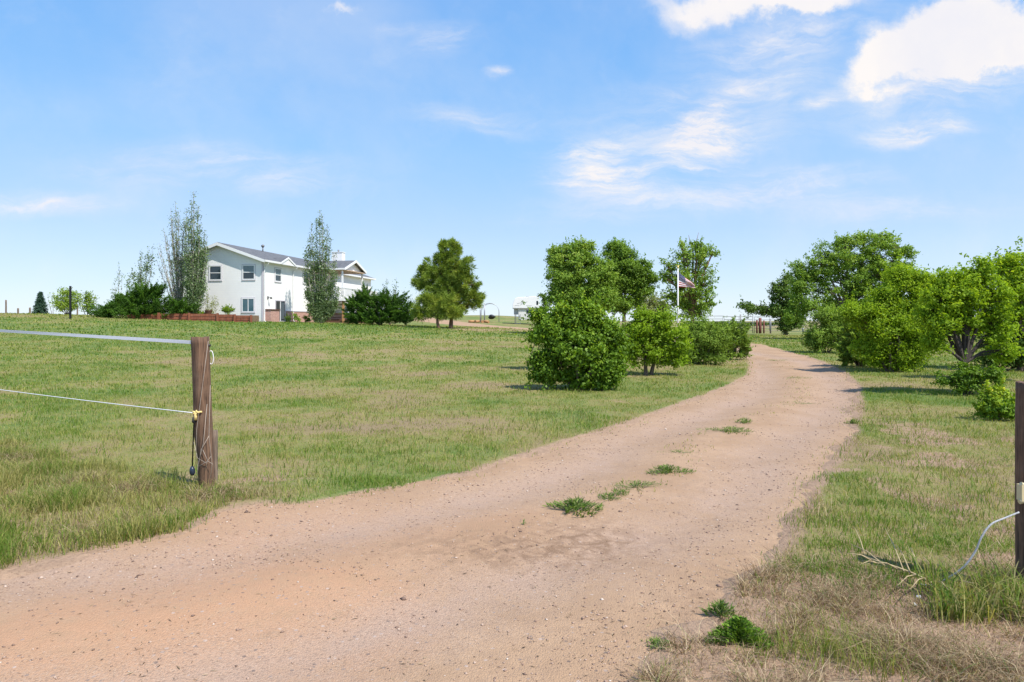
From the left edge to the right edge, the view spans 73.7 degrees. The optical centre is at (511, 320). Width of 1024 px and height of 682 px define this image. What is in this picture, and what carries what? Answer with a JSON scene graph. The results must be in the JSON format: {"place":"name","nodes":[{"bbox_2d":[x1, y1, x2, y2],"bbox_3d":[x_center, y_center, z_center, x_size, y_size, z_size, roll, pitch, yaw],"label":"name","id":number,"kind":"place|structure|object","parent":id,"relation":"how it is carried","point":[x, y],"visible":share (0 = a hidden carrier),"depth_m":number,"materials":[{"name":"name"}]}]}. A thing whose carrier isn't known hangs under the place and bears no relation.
{"place":"outdoors","nodes":[
{"label":"outdoors","id":0,"kind":"place"},
{"bbox_2d":[0,433,324,569],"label":"roadside grass","id":1,"kind":"structure","parent":0,"point":[8,474],"depth_m":5.68,"materials":[{"name":"green plant"}]},
{"bbox_2d":[0,317,861,681],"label":"dirt road","id":2,"kind":"structure","parent":0,"point":[470,583],"depth_m":4.40,"materials":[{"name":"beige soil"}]},
{"bbox_2d":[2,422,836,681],"bbox_3d":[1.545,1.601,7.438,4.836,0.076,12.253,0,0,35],"label":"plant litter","id":3,"kind":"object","parent":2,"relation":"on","point":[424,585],"visible":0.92,"depth_m":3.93,"materials":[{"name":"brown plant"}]},
{"bbox_2d":[542,496,604,517],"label":"weed","id":4,"kind":"object","parent":2,"relation":"on","point":[576,506],"visible":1,"depth_m":5.69,"materials":[{"name":"green plant"}]},
{"bbox_2d":[597,492,620,500],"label":"weed","id":5,"kind":"object","parent":2,"relation":"on","point":[610,496],"visible":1,"depth_m":6.07,"materials":[{"name":"green plant"}]},
{"bbox_2d":[604,488,628,496],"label":"weed","id":6,"kind":"object","parent":2,"relation":"on","point":[616,491],"visible":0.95,"depth_m":6.22,"materials":[{"name":"green plant"}]},
{"bbox_2d":[612,479,666,492],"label":"weed","id":7,"kind":"object","parent":2,"relation":"on","point":[637,485],"visible":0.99,"depth_m":6.47,"materials":[{"name":"green plant"}]},
{"bbox_2d":[646,463,695,474],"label":"weed","id":8,"kind":"object","parent":2,"relation":"on","point":[666,469],"visible":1,"depth_m":7.09,"materials":[{"name":"green plant"}]},
{"bbox_2d":[696,426,754,434],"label":"weed","id":9,"kind":"object","parent":2,"relation":"on","point":[727,430],"visible":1,"depth_m":9.73,"materials":[{"name":"green plant"}]},
{"bbox_2d":[734,417,751,423],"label":"weed","id":10,"kind":"object","parent":2,"relation":"on","point":[746,421],"visible":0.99,"depth_m":10.55,"materials":[{"name":"green plant"}]},
{"bbox_2d":[0,312,1023,681],"bbox_3d":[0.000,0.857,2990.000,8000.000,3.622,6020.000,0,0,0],"label":"ground","id":11,"kind":"structure","parent":0,"point":[24,566],"depth_m":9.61,"materials":[{"name":"green plant"}]},
{"bbox_2d":[31,291,49,313],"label":"spruce tree","id":12,"kind":"object","parent":11,"relation":"on","point":[39,306],"visible":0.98,"depth_m":65.82,"materials":[{"name":"green plant"}]},
{"bbox_2d":[49,287,84,313],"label":"leafy tree","id":13,"kind":"object","parent":11,"relation":"on","point":[64,301],"visible":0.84,"depth_m":62.88,"materials":[{"name":"green plant"}]},
{"bbox_2d":[69,286,71,318],"bbox_3d":[-32.994,-1.259,51.000,0.110,2.677,0.110,0,0,0],"label":"black pole","id":14,"kind":"object","parent":11,"relation":"on","point":[70,302],"visible":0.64,"depth_m":50.95,"materials":[{"name":"metal"}]},
{"bbox_2d":[78,290,97,314],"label":"leafy tree","id":15,"kind":"object","parent":11,"relation":"on","point":[88,298],"visible":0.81,"depth_m":63.95,"materials":[{"name":"green plant"}]},
{"bbox_2d":[110,262,127,298],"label":"poplar tree","id":16,"kind":"object","parent":11,"relation":"on","point":[117,283],"visible":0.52,"depth_m":64.11,"materials":[{"name":"green plant"}]},
{"bbox_2d":[124,246,157,292],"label":"poplar tree","id":17,"kind":"object","parent":11,"relation":"on","point":[147,270],"visible":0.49,"depth_m":62.98,"materials":[{"name":"green plant"}]},
{"bbox_2d":[85,279,199,317],"bbox_3d":[-29.964,-1.744,55.255,9.486,3.334,3.874,0,0,0],"label":"juniper shrub","id":18,"kind":"object","parent":11,"relation":"on","point":[137,302],"visible":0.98,"depth_m":55.07,"materials":[{"name":"green plant"}]},
{"bbox_2d":[154,201,188,303],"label":"poplar tree","id":19,"kind":"object","parent":11,"relation":"on","point":[177,290],"visible":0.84,"depth_m":56.90,"materials":[{"name":"green plant"}]},
{"bbox_2d":[127,313,258,322],"bbox_3d":[-25.896,0.027,55.880,10.009,1.347,2.040,0,0,0],"label":"timber planter","id":20,"kind":"object","parent":11,"relation":"on","point":[218,317],"visible":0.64,"depth_m":54.98,"materials":[{"name":"wood"}]},
{"bbox_2d":[180,191,210,313],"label":"poplar tree","id":21,"kind":"object","parent":20,"relation":"in","point":[193,282],"visible":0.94,"depth_m":55.79,"materials":[{"name":"green plant"}]},
{"bbox_2d":[203,292,218,313],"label":"potted shrub","id":22,"kind":"object","parent":20,"relation":"on","point":[207,300],"visible":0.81,"depth_m":56.09,"materials":[{"name":"grey plant"}]},
{"bbox_2d":[219,304,234,313],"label":"round shrub","id":23,"kind":"object","parent":20,"relation":"in","point":[227,309],"visible":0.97,"depth_m":56.06,"materials":[{"name":"green plant"}]},
{"bbox_2d":[191,336,215,488],"bbox_3d":[-2.925,0.949,6.487,0.193,1.602,0.194,-2,0,0],"label":"gate post","id":24,"kind":"object","parent":11,"relation":"on","point":[199,351],"visible":0.87,"depth_m":6.43,"materials":[{"name":"brown wood"}]},
{"bbox_2d":[0,329,190,343],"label":"fence tape","id":25,"kind":"object","parent":24,"relation":"attached to","point":[108,337],"visible":0.97,"depth_m":7.31,"materials":[{"name":"white plastic"}]},
{"bbox_2d":[0,389,191,412],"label":"fence wire","id":26,"kind":"object","parent":24,"relation":"attached to","point":[100,402],"visible":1,"depth_m":7.24,"materials":[{"name":"white metal"}]},
{"bbox_2d":[189,417,195,475],"bbox_3d":[-2.998,1.178,6.410,0.057,0.549,0.051,0,0,0],"label":"hanging rod","id":27,"kind":"object","parent":24,"relation":"hanging from","point":[192,470],"visible":1,"depth_m":6.40,"materials":[{"name":"black metal"}]},
{"bbox_2d":[194,345,211,482],"bbox_3d":[-2.893,0.856,6.400,0.184,1.334,0.008,0,0,0],"label":"twine","id":28,"kind":"object","parent":24,"relation":"attached to","point":[204,432],"visible":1,"depth_m":6.40,"materials":[{"name":"fabric"}]},
{"bbox_2d":[213,430,217,482],"bbox_3d":[-2.909,1.408,6.661,0.071,0.685,0.071,0,0,0],"label":"stub post","id":29,"kind":"object","parent":11,"relation":"on","point":[215,436],"visible":0.39,"depth_m":6.65,"materials":[{"name":"grey wood"}]},
{"bbox_2d":[169,242,377,323],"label":"white house","id":30,"kind":"structure","parent":11,"relation":"on","point":[265,286],"depth_m":58.65,"materials":[{"name":"white paint"}]},
{"bbox_2d":[208,265,221,280],"bbox_3d":[-25.397,-4.092,58.447,1.276,1.405,0.048,0,0,9],"label":"window","id":31,"kind":"structure","parent":30,"relation":"in","point":[215,271],"depth_m":58.46,"materials":[{"name":"white paint"}]},
{"bbox_2d":[241,297,254,312],"bbox_3d":[-22.414,-1.320,57.979,1.286,1.333,0.048,0,0,9],"label":"window","id":32,"kind":"structure","parent":30,"relation":"in","point":[247,303],"depth_m":57.99,"materials":[{"name":"white paint"}]},
{"bbox_2d":[242,264,255,280],"bbox_3d":[-22.371,-4.113,57.973,1.257,1.395,0.048,0,0,9],"label":"window","id":33,"kind":"structure","parent":30,"relation":"in","point":[248,270],"depth_m":57.98,"materials":[{"name":"white paint"}]},
{"bbox_2d":[274,267,281,282],"bbox_3d":[-20.675,-4.035,60.345,0.048,1.330,1.231,0,0,9],"label":"window","id":34,"kind":"structure","parent":30,"relation":"in","point":[277,271],"depth_m":60.26,"materials":[{"name":"white paint"}]},
{"bbox_2d":[275,300,285,320],"bbox_3d":[-20.592,-0.888,60.744,0.088,1.881,1.834,0,0,9],"label":"sliding door","id":35,"kind":"structure","parent":30,"relation":"in","point":[279,304],"depth_m":60.94,"materials":[{"name":"white paint"}]},
{"bbox_2d":[284,313,292,321],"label":"foundation shrub","id":36,"kind":"object","parent":11,"relation":"on","point":[288,318],"visible":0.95,"depth_m":58.47,"materials":[{"name":"green plant"}]},
{"bbox_2d":[292,312,300,321],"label":"foundation shrub","id":37,"kind":"object","parent":11,"relation":"on","point":[295,316],"visible":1,"depth_m":58.51,"materials":[{"name":"green plant"}]},
{"bbox_2d":[301,315,311,321],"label":"foundation shrub","id":38,"kind":"object","parent":11,"relation":"on","point":[305,317],"visible":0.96,"depth_m":60.86,"materials":[{"name":"green plant"}]},
{"bbox_2d":[302,210,340,322],"bbox_3d":[-16.634,-4.645,59.375,3.470,10.004,1.860,0,0,0],"label":"poplar tree","id":39,"kind":"object","parent":11,"relation":"on","point":[320,309],"visible":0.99,"depth_m":59.31,"materials":[{"name":"green plant"}]},
{"bbox_2d":[337,281,415,324],"bbox_3d":[-11.238,-1.450,56.986,6.726,3.840,3.109,0,0,0],"label":"juniper shrub","id":40,"kind":"object","parent":11,"relation":"on","point":[364,305],"visible":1,"depth_m":56.67,"materials":[{"name":"green plant"}]},
{"bbox_2d":[380,278,405,324],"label":"bushy sapling","id":41,"kind":"object","parent":11,"relation":"on","point":[394,291],"visible":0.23,"depth_m":61.91,"materials":[{"name":"green plant"}]},
{"bbox_2d":[409,288,464,327],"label":"bush","id":42,"kind":"object","parent":11,"relation":"on","point":[443,305],"visible":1,"depth_m":52.23,"materials":[{"name":"green plant"}]},
{"bbox_2d":[410,237,487,327],"bbox_3d":[-5.005,-3.041,53.519,6.394,7.436,3.015,0,0,0],"label":"pine tree","id":43,"kind":"object","parent":11,"relation":"on","point":[448,270],"visible":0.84,"depth_m":53.10,"materials":[{"name":"green plant"}]},
{"bbox_2d":[0,401,1023,681],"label":"dead grass","id":44,"kind":"structure","parent":11,"relation":"on","point":[994,671],"depth_m":3.57,"materials":[{"name":"beige plant"}]},
{"bbox_2d":[0,350,1023,681],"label":"green grass clumps","id":45,"kind":"object","parent":11,"relation":"on","point":[954,600],"visible":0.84,"depth_m":4.70,"materials":[{"name":"green plant"}]},
{"bbox_2d":[513,296,538,323],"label":"truck camper","id":46,"kind":"object","parent":11,"relation":"on","point":[519,308],"visible":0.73,"depth_m":76.90,"materials":[{"name":"white metal"}]},
{"bbox_2d":[515,298,549,352],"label":"bush","id":47,"kind":"object","parent":11,"relation":"on","point":[536,316],"visible":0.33,"depth_m":20.89,"materials":[{"name":"green plant"}]},
{"bbox_2d":[535,292,550,310],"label":"dark sapling","id":48,"kind":"object","parent":11,"relation":"on","point":[543,300],"visible":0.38,"depth_m":73.84,"materials":[{"name":"green plant"}]},
{"bbox_2d":[517,287,639,390],"bbox_3d":[1.495,0.455,15.506,2.742,2.421,1.805,0,0,0],"label":"lilac bush","id":49,"kind":"object","parent":11,"relation":"on","point":[585,342],"visible":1,"depth_m":15.37,"materials":[{"name":"green plant"}]},
{"bbox_2d":[541,234,627,310],"bbox_3d":[4.691,-2.310,44.988,5.889,6.728,3.324,0,0,0],"label":"cottonwood tree","id":50,"kind":"object","parent":11,"relation":"on","point":[566,276],"visible":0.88,"depth_m":44.42,"materials":[{"name":"green plant"}]},
{"bbox_2d":[600,236,662,326],"bbox_3d":[8.020,-2.418,47.533,4.992,6.990,2.872,0,0,0],"label":"cottonwood tree","id":51,"kind":"object","parent":11,"relation":"on","point":[637,278],"visible":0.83,"depth_m":47.01,"materials":[{"name":"green plant"}]},
{"bbox_2d":[635,291,672,313],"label":"pale shrub","id":52,"kind":"object","parent":11,"relation":"on","point":[651,304],"visible":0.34,"depth_m":55.80,"materials":[{"name":"green plant"}]},
{"bbox_2d":[640,636,675,651],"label":"weed","id":53,"kind":"object","parent":11,"relation":"on","point":[655,641],"visible":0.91,"depth_m":3.34,"materials":[{"name":"green plant"}]},
{"bbox_2d":[619,293,698,375],"bbox_3d":[4.050,0.429,19.204,2.390,2.402,1.456,0,0,0],"label":"tree","id":54,"kind":"object","parent":11,"relation":"on","point":[656,338],"visible":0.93,"depth_m":19.03,"materials":[{"name":"green plant"}]},
{"bbox_2d":[676,265,679,322],"bbox_3d":[10.208,-1.024,42.000,0.207,4.765,0.118,0,0,27],"label":"flagpole","id":55,"kind":"object","parent":11,"relation":"on","point":[677,293],"visible":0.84,"depth_m":41.97,"materials":[{"name":"white metal"}]},
{"bbox_2d":[679,273,694,287],"bbox_3d":[10.820,-2.499,41.983,1.095,0.990,0.372,0,0,-15],"label":"flag","id":56,"kind":"object","parent":55,"relation":"attached to","point":[684,281],"visible":1,"depth_m":42.00,"materials":[{"name":"multicoloured fabric"}]},
{"bbox_2d":[657,233,721,323],"bbox_3d":[11.491,-2.235,44.107,4.387,6.943,2.788,0,0,0],"label":"poplar tree","id":57,"kind":"object","parent":11,"relation":"on","point":[689,302],"visible":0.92,"depth_m":43.80,"materials":[{"name":"green plant"}]},
{"bbox_2d":[670,310,741,364],"bbox_3d":[6.589,0.602,23.209,2.343,1.945,1.716,0,0,0],"label":"olive bush","id":58,"kind":"object","parent":11,"relation":"on","point":[705,345],"visible":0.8,"depth_m":22.95,"materials":[{"name":"green plant"}]},
{"bbox_2d":[699,598,738,618],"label":"weed","id":59,"kind":"object","parent":11,"relation":"on","point":[720,605],"visible":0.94,"depth_m":3.68,"materials":[{"name":"green plant"}]},
{"bbox_2d":[715,315,755,359],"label":"olive bush","id":60,"kind":"object","parent":11,"relation":"on","point":[742,340],"visible":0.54,"depth_m":25.39,"materials":[{"name":"green plant"}]},
{"bbox_2d":[724,316,752,330],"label":"corral fence","id":61,"kind":"object","parent":11,"relation":"on","point":[739,319],"visible":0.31,"depth_m":71.73,"materials":[{"name":"metal"}]},
{"bbox_2d":[705,614,773,648],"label":"weed","id":62,"kind":"object","parent":11,"relation":"on","point":[735,627],"visible":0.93,"depth_m":3.35,"materials":[{"name":"green plant"}]},
{"bbox_2d":[741,322,776,325],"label":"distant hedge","id":63,"kind":"object","parent":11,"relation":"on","point":[758,324],"visible":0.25,"depth_m":318.61,"materials":[{"name":"green plant"}]},
{"bbox_2d":[759,318,761,332],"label":"corral post","id":64,"kind":"object","parent":11,"relation":"on","point":[760,325],"visible":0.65,"depth_m":70.41,"materials":[{"name":"red wood"}]},
{"bbox_2d":[754,317,777,332],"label":"corral fence","id":65,"kind":"object","parent":11,"relation":"on","point":[765,325],"visible":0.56,"depth_m":71.48,"materials":[{"name":"metal"}]},
{"bbox_2d":[733,269,806,334],"bbox_3d":[23.494,-1.665,62.006,6.730,6.128,3.063,0,0,0],"label":"dark tree","id":66,"kind":"object","parent":11,"relation":"on","point":[776,304],"visible":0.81,"depth_m":61.71,"materials":[{"name":"green plant"}]},
{"bbox_2d":[798,300,847,352],"bbox_3d":[13.885,0.287,30.013,2.812,2.453,1.830,0,0,0],"label":"olive bush","id":67,"kind":"object","parent":11,"relation":"on","point":[819,338],"visible":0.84,"depth_m":29.80,"materials":[{"name":"green plant"}]},
{"bbox_2d":[834,319,865,366],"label":"olive bush","id":68,"kind":"object","parent":11,"relation":"on","point":[844,343],"visible":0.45,"depth_m":22.45,"materials":[{"name":"green plant"}]},
{"bbox_2d":[780,228,920,338],"bbox_3d":[23.350,-2.498,46.917,9.980,7.865,3.355,0,0,0],"label":"cottonwood tree","id":69,"kind":"object","parent":11,"relation":"on","point":[809,277],"visible":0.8,"depth_m":46.59,"materials":[{"name":"green plant"}]},
{"bbox_2d":[826,247,948,372],"bbox_3d":[11.452,-0.306,20.581,3.957,3.872,2.222,0,0,0],"label":"lime bush","id":70,"kind":"object","parent":11,"relation":"on","point":[890,348],"visible":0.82,"depth_m":20.23,"materials":[{"name":"green plant"}]},
{"bbox_2d":[847,527,970,595],"bbox_3d":[2.320,1.491,4.150,0.454,0.164,1.021,0,0,0],"label":"dry stalk","id":71,"kind":"object","parent":11,"relation":"on","point":[886,563],"visible":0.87,"depth_m":4.21,"materials":[{"name":"plant"}]},
{"bbox_2d":[898,248,1023,392],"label":"ash tree","id":72,"kind":"object","parent":11,"relation":"on","point":[958,300],"visible":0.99,"depth_m":14.48,"materials":[{"name":"green plant"}]},
{"bbox_2d":[944,328,986,347],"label":"background bush","id":73,"kind":"object","parent":11,"relation":"on","point":[978,337],"visible":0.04,"depth_m":35.97,"materials":[{"name":"green plant"}]},
{"bbox_2d":[926,350,1009,395],"bbox_3d":[9.668,1.129,14.392,1.724,1.093,0.637,0,0,0],"label":"sucker shrub","id":74,"kind":"object","parent":11,"relation":"on","point":[969,379],"visible":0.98,"depth_m":14.32,"materials":[{"name":"green plant"}]},
{"bbox_2d":[966,375,1014,421],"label":"round bush","id":75,"kind":"object","parent":11,"relation":"on","point":[997,402],"visible":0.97,"depth_m":10.80,"materials":[{"name":"green plant"}]},
{"bbox_2d":[972,241,1023,370],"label":"dark tree","id":76,"kind":"object","parent":11,"relation":"on","point":[1018,362],"visible":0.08,"depth_m":20.88,"materials":[{"name":"green plant"}]},
{"bbox_2d":[988,236,1023,333],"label":"ash tree","id":77,"kind":"object","parent":11,"relation":"on","point":[1011,266],"visible":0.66,"depth_m":17.39,"materials":[{"name":"green plant"}]},
{"bbox_2d":[1015,381,1023,584],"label":"gate post","id":78,"kind":"object","parent":11,"relation":"on","point":[1019,468],"visible":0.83,"depth_m":3.94,"materials":[{"name":"brown wood"}]},
{"bbox_2d":[921,511,1019,585],"bbox_3d":[2.626,1.326,3.913,0.492,0.493,0.118,0,0,24],"label":"rope","id":79,"kind":"object","parent":78,"relation":"hanging from","point":[978,544],"visible":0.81,"depth_m":3.86,"materials":[{"name":"white fabric"}]},
{"bbox_2d":[0,0,1023,320],"label":"sky","id":80,"kind":"structure","parent":0,"point":[763,130],"materials":[{"name":"blue"}]}
]}

